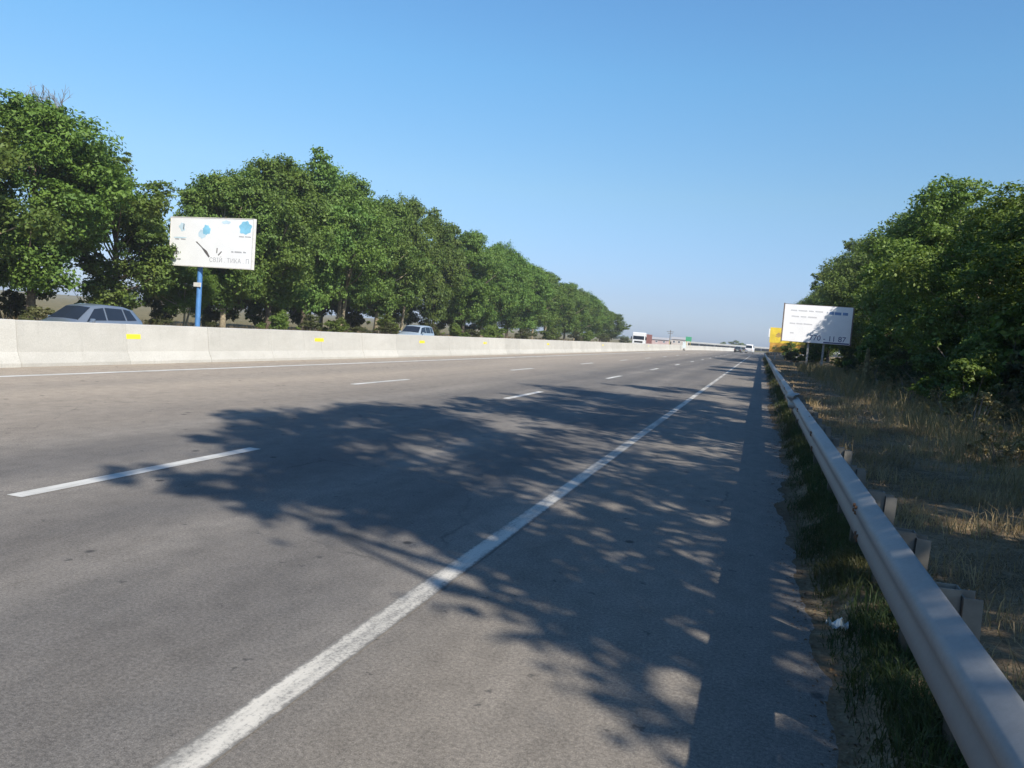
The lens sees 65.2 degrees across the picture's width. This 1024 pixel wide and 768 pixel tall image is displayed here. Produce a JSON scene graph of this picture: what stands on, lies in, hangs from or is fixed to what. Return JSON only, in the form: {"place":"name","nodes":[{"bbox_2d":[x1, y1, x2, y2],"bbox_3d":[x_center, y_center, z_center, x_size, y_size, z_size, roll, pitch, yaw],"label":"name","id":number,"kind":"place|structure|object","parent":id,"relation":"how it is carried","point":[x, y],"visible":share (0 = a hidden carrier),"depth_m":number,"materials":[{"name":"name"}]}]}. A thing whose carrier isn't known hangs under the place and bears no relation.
{"place":"outdoors","nodes":[
{"label":"outdoors","id":0,"kind":"place"},
{"bbox_2d":[38,303,142,324],"bbox_3d":[-16.053,-2.279,30.157,2.146,1.530,4.232,6,4,17],"label":"hatchback","id":1,"kind":"object","parent":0,"point":[89,312],"visible":0.22,"depth_m":29.75,"materials":[{"name":"silver metal"}]},
{"bbox_2d":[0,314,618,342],"bbox_3d":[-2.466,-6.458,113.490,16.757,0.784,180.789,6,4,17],"label":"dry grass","id":2,"kind":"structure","parent":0,"point":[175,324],"depth_m":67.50,"materials":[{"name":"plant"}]},
{"bbox_2d":[0,290,803,354],"bbox_3d":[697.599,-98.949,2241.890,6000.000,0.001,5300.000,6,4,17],"label":"ground","id":3,"kind":"structure","parent":0,"point":[58,302],"depth_m":175.38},
{"bbox_2d":[0,267,57,319],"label":"shrub","id":4,"kind":"object","parent":3,"relation":"on","point":[15,302],"visible":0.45,"depth_m":44.94,"materials":[{"name":"green plant"}]},
{"bbox_2d":[0,93,72,262],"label":"leafy tree","id":5,"kind":"object","parent":3,"relation":"on","point":[9,206],"visible":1,"depth_m":36.58,"materials":[{"name":"green plant"}]},
{"bbox_2d":[19,306,55,319],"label":"shrub","id":6,"kind":"object","parent":3,"relation":"on","point":[37,313],"visible":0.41,"depth_m":38.02,"materials":[{"name":"green plant"}]},
{"bbox_2d":[0,81,147,319],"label":"leafy tree","id":7,"kind":"object","parent":3,"relation":"on","point":[69,173],"visible":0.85,"depth_m":40.93,"materials":[{"name":"green plant"}]},
{"bbox_2d":[64,271,134,308],"bbox_3d":[-26.120,-5.492,50.593,4.251,4.220,4.311,3,4,-25],"label":"shrub","id":8,"kind":"object","parent":3,"relation":"on","point":[82,301],"visible":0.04,"depth_m":50.23,"materials":[{"name":"green plant"}]},
{"bbox_2d":[59,142,189,309],"bbox_3d":[-23.571,-8.569,47.682,8.338,11.210,8.746,3,4,-21],"label":"leafy tree","id":9,"kind":"object","parent":3,"relation":"on","point":[142,225],"visible":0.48,"depth_m":47.50,"materials":[{"name":"green plant"}]},
{"bbox_2d":[144,313,172,324],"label":"shrub","id":10,"kind":"object","parent":3,"relation":"on","point":[158,320],"visible":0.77,"depth_m":50.02,"materials":[{"name":"green plant"}]},
{"bbox_2d":[136,283,181,318],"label":"shrub","id":11,"kind":"object","parent":3,"relation":"on","point":[154,303],"visible":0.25,"depth_m":55.67,"materials":[{"name":"green plant"}]},
{"bbox_2d":[144,266,220,325],"bbox_3d":[-21.470,-6.105,52.093,4.826,5.802,4.547,3,4,-19],"label":"leafy tree","id":12,"kind":"object","parent":3,"relation":"on","point":[185,299],"visible":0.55,"depth_m":51.37,"materials":[{"name":"green plant"}]},
{"bbox_2d":[169,216,256,326],"bbox_3d":[-17.769,-6.080,47.281,6.050,7.370,0.506,6,4,20],"label":"billboard","id":13,"kind":"object","parent":3,"relation":"on","point":[209,242],"visible":1,"depth_m":46.90,"materials":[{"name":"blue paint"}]},
{"bbox_2d":[188,296,250,327],"bbox_3d":[-23.441,-6.097,62.662,5.787,4.405,3.931,3,4,-21],"label":"shrub","id":14,"kind":"object","parent":3,"relation":"on","point":[209,314],"visible":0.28,"depth_m":61.91,"materials":[{"name":"green plant"}]},
{"bbox_2d":[163,161,297,327],"bbox_3d":[-20.296,-9.904,59.009,8.407,12.878,11.303,7,5,31],"label":"leafy tree","id":15,"kind":"object","parent":3,"relation":"on","point":[213,194],"visible":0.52,"depth_m":57.83,"materials":[{"name":"green plant"}]},
{"bbox_2d":[254,310,300,329],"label":"shrub","id":16,"kind":"object","parent":3,"relation":"on","point":[280,319],"visible":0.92,"depth_m":59.38,"materials":[{"name":"green plant"}]},
{"bbox_2d":[218,152,338,328],"bbox_3d":[-18.094,-10.641,61.840,10.310,14.373,11.085,8,5,41],"label":"leafy tree","id":17,"kind":"object","parent":3,"relation":"on","point":[281,182],"visible":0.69,"depth_m":60.80,"materials":[{"name":"green plant"}]},
{"bbox_2d":[244,282,323,328],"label":"shrub","id":18,"kind":"object","parent":3,"relation":"on","point":[253,310],"visible":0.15,"depth_m":68.06,"materials":[{"name":"green plant"}]},
{"bbox_2d":[298,315,323,330],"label":"shrub","id":19,"kind":"object","parent":3,"relation":"on","point":[311,325],"visible":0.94,"depth_m":64.83,"materials":[{"name":"green plant"}]},
{"bbox_2d":[287,297,336,326],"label":"shrub","id":20,"kind":"object","parent":3,"relation":"on","point":[295,317],"visible":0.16,"depth_m":75.46,"materials":[{"name":"green plant"}]},
{"bbox_2d":[281,145,376,330],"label":"leafy tree","id":21,"kind":"object","parent":3,"relation":"on","point":[341,218],"visible":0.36,"depth_m":66.05,"materials":[{"name":"green plant"}]},
{"bbox_2d":[311,282,356,326],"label":"leafy tree","id":22,"kind":"object","parent":3,"relation":"on","point":[318,313],"visible":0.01,"depth_m":88.77,"materials":[{"name":"green plant"}]},
{"bbox_2d":[320,317,351,331],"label":"shrub","id":23,"kind":"object","parent":3,"relation":"on","point":[345,326],"visible":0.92,"depth_m":67.71,"materials":[{"name":"green plant"}]},
{"bbox_2d":[328,302,370,331],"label":"shrub","id":24,"kind":"object","parent":3,"relation":"on","point":[354,318],"visible":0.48,"depth_m":82.33,"materials":[{"name":"green plant"}]},
{"bbox_2d":[315,165,401,326],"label":"leafy tree","id":25,"kind":"object","parent":3,"relation":"on","point":[365,258],"visible":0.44,"depth_m":72.19,"materials":[{"name":"green plant"}]},
{"bbox_2d":[366,314,400,333],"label":"shrub","id":26,"kind":"object","parent":3,"relation":"on","point":[385,319],"visible":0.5,"depth_m":77.47,"materials":[{"name":"green plant"}]},
{"bbox_2d":[333,190,437,333],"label":"leafy tree","id":27,"kind":"object","parent":3,"relation":"on","point":[407,267],"visible":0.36,"depth_m":79.26,"materials":[{"name":"green plant"}]},
{"bbox_2d":[377,322,397,333],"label":"shrub","id":28,"kind":"object","parent":3,"relation":"on","point":[387,328],"visible":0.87,"depth_m":74.52,"materials":[{"name":"green plant"}]},
{"bbox_2d":[367,304,409,323],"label":"shrub","id":29,"kind":"object","parent":3,"relation":"on","point":[396,316],"visible":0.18,"depth_m":90.62,"materials":[{"name":"green plant"}]},
{"bbox_2d":[375,192,450,332],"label":"leafy tree","id":30,"kind":"object","parent":3,"relation":"on","point":[417,230],"visible":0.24,"depth_m":85.50,"materials":[{"name":"green plant"}]},
{"bbox_2d":[400,283,425,325],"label":"leafy tree","id":31,"kind":"object","parent":3,"relation":"on","point":[412,309],"visible":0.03,"depth_m":109.73,"materials":[{"name":"green plant"}]},
{"bbox_2d":[407,305,453,329],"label":"shrub","id":32,"kind":"object","parent":3,"relation":"on","point":[439,325],"visible":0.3,"depth_m":103.23,"materials":[{"name":"green plant"}]},
{"bbox_2d":[417,206,467,331],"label":"leafy tree","id":33,"kind":"object","parent":3,"relation":"on","point":[437,292],"visible":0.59,"depth_m":92.86,"materials":[{"name":"green plant"}]},
{"bbox_2d":[441,322,470,336],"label":"shrub","id":34,"kind":"object","parent":3,"relation":"on","point":[455,329],"visible":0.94,"depth_m":91.14,"materials":[{"name":"green plant"}]},
{"bbox_2d":[451,318,483,335],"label":"shrub","id":35,"kind":"object","parent":3,"relation":"on","point":[473,326],"visible":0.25,"depth_m":116.40,"materials":[{"name":"green plant"}]},
{"bbox_2d":[442,229,507,331],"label":"leafy tree","id":36,"kind":"object","parent":3,"relation":"on","point":[466,302],"visible":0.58,"depth_m":99.82,"materials":[{"name":"green plant"}]},
{"bbox_2d":[480,325,505,337],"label":"shrub","id":37,"kind":"object","parent":3,"relation":"on","point":[490,334],"visible":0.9,"depth_m":102.97,"materials":[{"name":"green plant"}]},
{"bbox_2d":[470,243,527,336],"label":"leafy tree","id":38,"kind":"object","parent":3,"relation":"on","point":[503,283],"visible":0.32,"depth_m":107.80,"materials":[{"name":"green plant"}]},
{"bbox_2d":[486,324,513,337],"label":"shrub","id":39,"kind":"object","parent":3,"relation":"on","point":[499,332],"visible":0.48,"depth_m":109.12,"materials":[{"name":"green plant"}]},
{"bbox_2d":[490,239,541,329],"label":"leafy tree","id":40,"kind":"object","parent":3,"relation":"on","point":[520,264],"visible":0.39,"depth_m":113.63,"materials":[{"name":"green plant"}]},
{"bbox_2d":[497,253,537,337],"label":"leafy tree","id":41,"kind":"object","parent":3,"relation":"on","point":[508,325],"visible":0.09,"depth_m":120.94,"materials":[{"name":"green plant"}]},
{"bbox_2d":[514,264,555,332],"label":"leafy tree","id":42,"kind":"object","parent":3,"relation":"on","point":[543,287],"visible":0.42,"depth_m":125.02,"materials":[{"name":"green plant"}]},
{"bbox_2d":[526,264,560,338],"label":"leafy tree","id":43,"kind":"object","parent":3,"relation":"on","point":[538,322],"visible":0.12,"depth_m":132.12,"materials":[{"name":"green plant"}]},
{"bbox_2d":[534,327,560,339],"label":"shrub","id":44,"kind":"object","parent":3,"relation":"on","point":[546,335],"visible":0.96,"depth_m":129.50,"materials":[{"name":"green plant"}]},
{"bbox_2d":[537,271,575,339],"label":"leafy tree","id":45,"kind":"object","parent":3,"relation":"on","point":[563,306],"visible":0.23,"depth_m":138.90,"materials":[{"name":"green plant"}]},
{"bbox_2d":[546,282,576,333],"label":"leafy tree","id":46,"kind":"object","parent":3,"relation":"on","point":[561,320],"visible":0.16,"depth_m":147.99,"materials":[{"name":"green plant"}]},
{"bbox_2d":[557,282,593,340],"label":"leafy tree","id":47,"kind":"object","parent":3,"relation":"on","point":[575,320],"visible":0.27,"depth_m":156.51,"materials":[{"name":"green plant"}]},
{"bbox_2d":[568,286,603,339],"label":"leafy tree","id":48,"kind":"object","parent":3,"relation":"on","point":[591,310],"visible":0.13,"depth_m":163.24,"materials":[{"name":"green plant"}]},
{"bbox_2d":[576,330,596,340],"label":"shrub","id":49,"kind":"object","parent":3,"relation":"on","point":[588,337],"visible":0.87,"depth_m":157.19,"materials":[{"name":"green plant"}]},
{"bbox_2d":[577,290,609,337],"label":"leafy tree","id":50,"kind":"object","parent":3,"relation":"on","point":[595,301],"visible":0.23,"depth_m":171.71,"materials":[{"name":"green plant"}]},
{"bbox_2d":[583,312,612,337],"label":"leafy tree","id":51,"kind":"object","parent":3,"relation":"on","point":[597,330],"visible":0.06,"depth_m":181.56,"materials":[{"name":"green plant"}]},
{"bbox_2d":[586,305,614,340],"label":"leafy tree","id":52,"kind":"object","parent":3,"relation":"on","point":[607,326],"visible":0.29,"depth_m":187.59,"materials":[{"name":"green plant"}]},
{"bbox_2d":[605,312,631,341],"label":"leafy tree","id":53,"kind":"object","parent":3,"relation":"on","point":[618,327],"visible":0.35,"depth_m":195.79,"materials":[{"name":"green plant"}]},
{"bbox_2d":[652,337,669,343],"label":"roadside building","id":54,"kind":"structure","parent":3,"relation":"on","point":[658,340],"depth_m":341.59,"materials":[{"name":"white glass"}]},
{"bbox_2d":[671,337,687,344],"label":"roadside building","id":55,"kind":"structure","parent":3,"relation":"on","point":[677,340],"depth_m":344.21,"materials":[{"name":"white glass"}]},
{"bbox_2d":[670,340,841,356],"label":"bridge","id":56,"kind":"structure","parent":3,"relation":"on","point":[766,349],"depth_m":500.74,"materials":[{"name":"concrete"}]},
{"bbox_2d":[398,325,433,335],"bbox_3d":[-7.664,-3.911,63.482,2.141,1.560,3.932,6,4,17],"label":"minivan","id":57,"kind":"object","parent":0,"point":[417,330],"visible":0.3,"depth_m":62.82,"materials":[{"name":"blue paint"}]},
{"bbox_2d":[0,350,838,767],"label":"road","id":58,"kind":"structure","parent":0,"point":[638,604],"depth_m":5.10,"materials":[{"name":"grey asphalt"}]},
{"bbox_2d":[0,351,668,376],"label":"median line","id":59,"kind":"object","parent":58,"relation":"on","point":[247,367],"visible":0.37,"depth_m":20.09,"materials":[{"name":"white paint"}]},
{"bbox_2d":[0,319,733,367],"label":"concrete barrier","id":60,"kind":"object","parent":58,"relation":"on","point":[29,343],"visible":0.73,"depth_m":22.76,"materials":[{"name":"white concrete"}]},
{"bbox_2d":[7,353,753,496],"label":"lane dashes","id":61,"kind":"object","parent":58,"relation":"on","point":[89,480],"visible":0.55,"depth_m":7.35,"materials":[{"name":"white paint"}]},
{"bbox_2d":[151,355,752,767],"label":"edge line","id":62,"kind":"object","parent":58,"relation":"on","point":[213,743],"visible":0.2,"depth_m":3.81,"materials":[{"name":"white paint"}]},
{"bbox_2d":[0,0,1023,352],"label":"sky","id":63,"kind":"structure","parent":0,"point":[690,166],"materials":[{"name":"blue"}]},
{"bbox_2d":[631,332,651,343],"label":"truck","id":64,"kind":"object","parent":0,"point":[642,338],"visible":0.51,"depth_m":133.66,"materials":[{"name":"white paint"}]},
{"bbox_2d":[763,357,800,440],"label":"green grass","id":65,"kind":"structure","parent":0,"point":[774,385],"depth_m":19.78,"materials":[{"name":"green plant"}]},
{"bbox_2d":[775,387,968,767],"bbox_3d":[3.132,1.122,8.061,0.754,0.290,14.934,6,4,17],"label":"green grass","id":66,"kind":"structure","parent":0,"point":[815,544],"depth_m":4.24,"materials":[{"name":"green plant"}]},
{"bbox_2d":[762,355,1023,767],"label":"verge","id":67,"kind":"structure","parent":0,"point":[822,659],"depth_m":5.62,"materials":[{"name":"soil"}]},
{"bbox_2d":[764,352,804,429],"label":"guardrail","id":68,"kind":"object","parent":67,"relation":"on","point":[790,393],"visible":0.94,"depth_m":19.22,"materials":[{"name":"metal"}]},
{"bbox_2d":[772,341,798,360],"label":"shrub","id":69,"kind":"object","parent":67,"relation":"on","point":[785,349],"visible":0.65,"depth_m":99.75,"materials":[{"name":"green plant"}]},
{"bbox_2d":[768,327,804,360],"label":"billboard","id":70,"kind":"object","parent":67,"relation":"on","point":[775,338],"visible":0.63,"depth_m":108.01,"materials":[{"name":"yellow metal"}]},
{"bbox_2d":[783,351,799,361],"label":"shrub","id":71,"kind":"object","parent":67,"relation":"on","point":[789,355],"visible":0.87,"depth_m":90.39,"materials":[{"name":"green plant"}]},
{"bbox_2d":[793,344,828,365],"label":"shrub","id":72,"kind":"object","parent":67,"relation":"on","point":[812,356],"visible":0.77,"depth_m":72.89,"materials":[{"name":"green plant"}]},
{"bbox_2d":[780,303,854,365],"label":"billboard","id":73,"kind":"object","parent":67,"relation":"on","point":[822,325],"visible":0.99,"depth_m":67.10,"materials":[{"name":"grey metal"}]},
{"bbox_2d":[803,291,838,359],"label":"roadside tree","id":74,"kind":"object","parent":67,"relation":"on","point":[809,299],"visible":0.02,"depth_m":117.94,"materials":[{"name":"green plant"}]},
{"bbox_2d":[765,386,878,767],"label":"fallen leaves","id":75,"kind":"object","parent":67,"relation":"on","point":[832,731],"visible":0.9,"depth_m":4.39,"materials":[{"name":"brown plant"}]},
{"bbox_2d":[804,237,870,350],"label":"roadside tree","id":76,"kind":"object","parent":67,"relation":"on","point":[822,268],"visible":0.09,"depth_m":79.45,"materials":[{"name":"green plant"}]},
{"bbox_2d":[826,617,848,629],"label":"litter","id":77,"kind":"object","parent":67,"relation":"on","point":[836,624],"visible":0.99,"depth_m":4.31,"materials":[{"name":"white plastic"}]},
{"bbox_2d":[812,242,875,356],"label":"roadside tree","id":78,"kind":"object","parent":67,"relation":"on","point":[841,293],"visible":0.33,"depth_m":72.50,"materials":[{"name":"green plant"}]},
{"bbox_2d":[835,347,863,375],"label":"shrub","id":79,"kind":"object","parent":67,"relation":"on","point":[848,353],"visible":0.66,"depth_m":47.85,"materials":[{"name":"green plant"}]},
{"bbox_2d":[861,348,869,387],"bbox_3d":[15.079,-0.579,34.053,0.428,1.910,0.444,4,4,-12],"label":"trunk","id":80,"kind":"object","parent":67,"relation":"on","point":[866,370],"visible":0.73,"depth_m":33.98,"materials":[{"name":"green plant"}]},
{"bbox_2d":[853,275,892,344],"bbox_3d":[27.360,-5.178,52.746,8.588,10.600,6.818,8,5,44],"label":"roadside tree","id":81,"kind":"object","parent":67,"relation":"on","point":[871,324],"visible":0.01,"depth_m":53.12,"materials":[{"name":"green plant"}]},
{"bbox_2d":[842,330,912,367],"bbox_3d":[19.493,-1.306,42.311,3.487,3.054,3.438,5,4,3],"label":"shrub","id":82,"kind":"object","parent":67,"relation":"on","point":[875,352],"visible":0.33,"depth_m":41.75,"materials":[{"name":"green plant"}]},
{"bbox_2d":[873,349,922,382],"bbox_3d":[16.435,-0.500,34.092,1.804,2.059,2.123,5,4,12],"label":"shrub","id":83,"kind":"object","parent":67,"relation":"on","point":[885,365],"visible":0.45,"depth_m":33.77,"materials":[{"name":"green plant"}]},
{"bbox_2d":[882,387,915,404],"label":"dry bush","id":84,"kind":"object","parent":67,"relation":"on","point":[905,389],"visible":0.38,"depth_m":24.09,"materials":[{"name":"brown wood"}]},
{"bbox_2d":[884,367,919,390],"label":"shrub","id":85,"kind":"object","parent":67,"relation":"on","point":[899,371],"visible":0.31,"depth_m":29.89,"materials":[{"name":"green plant"}]},
{"bbox_2d":[895,373,915,392],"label":"dry bush","id":86,"kind":"object","parent":67,"relation":"on","point":[911,381],"visible":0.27,"depth_m":26.50,"materials":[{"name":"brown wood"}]},
{"bbox_2d":[792,397,1023,767],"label":"guardrail","id":87,"kind":"object","parent":67,"relation":"on","point":[979,700],"visible":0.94,"depth_m":2.80,"materials":[{"name":"metal"}]},
{"bbox_2d":[794,359,1023,500],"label":"dry weeds","id":88,"kind":"object","parent":67,"relation":"on","point":[826,373],"visible":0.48,"depth_m":16.51,"materials":[{"name":"brown plant"}]},
{"bbox_2d":[848,190,974,355],"bbox_3d":[22.926,-5.413,45.534,9.123,11.379,7.126,0,6,-45],"label":"roadside tree","id":89,"kind":"object","parent":67,"relation":"on","point":[868,298],"visible":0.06,"depth_m":45.68,"materials":[{"name":"green plant"}]},
{"bbox_2d":[855,173,1013,349],"bbox_3d":[20.458,-4.704,38.009,9.584,10.563,9.102,3,4,-14],"label":"roadside tree","id":90,"kind":"object","parent":67,"relation":"on","point":[922,228],"visible":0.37,"depth_m":37.41,"materials":[{"name":"green plant"}]},
{"bbox_2d":[888,340,999,389],"bbox_3d":[13.368,-0.227,24.467,2.657,2.360,2.694,1,5,-42],"label":"shrub","id":91,"kind":"object","parent":67,"relation":"on","point":[936,367],"visible":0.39,"depth_m":24.49,"materials":[{"name":"green plant"}]},
{"bbox_2d":[869,180,1023,359],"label":"roadside tree","id":92,"kind":"object","parent":67,"relation":"on","point":[949,311],"visible":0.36,"depth_m":30.96,"materials":[{"name":"green plant"}]},
{"bbox_2d":[927,389,977,421],"bbox_3d":[9.995,0.643,18.237,1.072,1.028,0.951,7,5,37],"label":"dry bush","id":93,"kind":"object","parent":67,"relation":"on","point":[958,406],"visible":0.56,"depth_m":18.15,"materials":[{"name":"plant"}]},
{"bbox_2d":[907,342,1016,412],"bbox_3d":[12.090,-0.006,20.765,2.536,2.221,2.500,3,4,-20],"label":"shrub","id":94,"kind":"object","parent":67,"relation":"on","point":[973,374],"visible":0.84,"depth_m":20.66,"materials":[{"name":"green plant"}]},
{"bbox_2d":[931,391,1003,429],"bbox_3d":[9.124,0.661,16.095,1.324,1.133,1.205,7,5,37],"label":"dry bush","id":95,"kind":"object","parent":67,"relation":"on","point":[982,400],"visible":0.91,"depth_m":15.82,"materials":[{"name":"green plant"}]},
{"bbox_2d":[922,303,1023,391],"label":"shrub","id":96,"kind":"object","parent":67,"relation":"on","point":[1002,335],"visible":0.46,"depth_m":24.17,"materials":[{"name":"green plant"}]},
{"bbox_2d":[949,190,1023,350],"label":"roadside tree","id":97,"kind":"object","parent":67,"relation":"on","point":[1004,253],"visible":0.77,"depth_m":24.56,"materials":[{"name":"green plant"}]},
{"bbox_2d":[958,383,1023,421],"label":"dry bush","id":98,"kind":"object","parent":67,"relation":"on","point":[997,388],"visible":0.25,"depth_m":19.05,"materials":[{"name":"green plant"}]},
{"bbox_2d":[963,430,1023,464],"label":"dry bush","id":99,"kind":"object","parent":67,"relation":"on","point":[1009,452],"visible":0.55,"depth_m":11.27,"materials":[{"name":"green plant"}]},
{"bbox_2d":[978,394,1016,422],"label":"dry bush","id":100,"kind":"object","parent":67,"relation":"on","point":[1005,400],"visible":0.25,"depth_m":18.93,"materials":[{"name":"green plant"}]},
{"bbox_2d":[994,433,1023,458],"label":"dry bush","id":101,"kind":"object","parent":67,"relation":"on","point":[1006,446],"visible":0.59,"depth_m":11.97,"materials":[{"name":"green plant"}]},
{"bbox_2d":[999,361,1023,401],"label":"shrub","id":102,"kind":"object","parent":67,"relation":"on","point":[1013,370],"visible":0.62,"depth_m":21.01,"materials":[{"name":"green plant"}]},
{"bbox_2d":[1000,373,1023,425],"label":"shrub","id":103,"kind":"object","parent":67,"relation":"on","point":[1019,387],"visible":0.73,"depth_m":17.46,"materials":[{"name":"green plant"}]},
{"bbox_2d":[773,361,1022,442],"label":"dry grass","id":104,"kind":"structure","parent":0,"point":[815,385],"depth_m":20.85,"materials":[{"name":"beige plant"}]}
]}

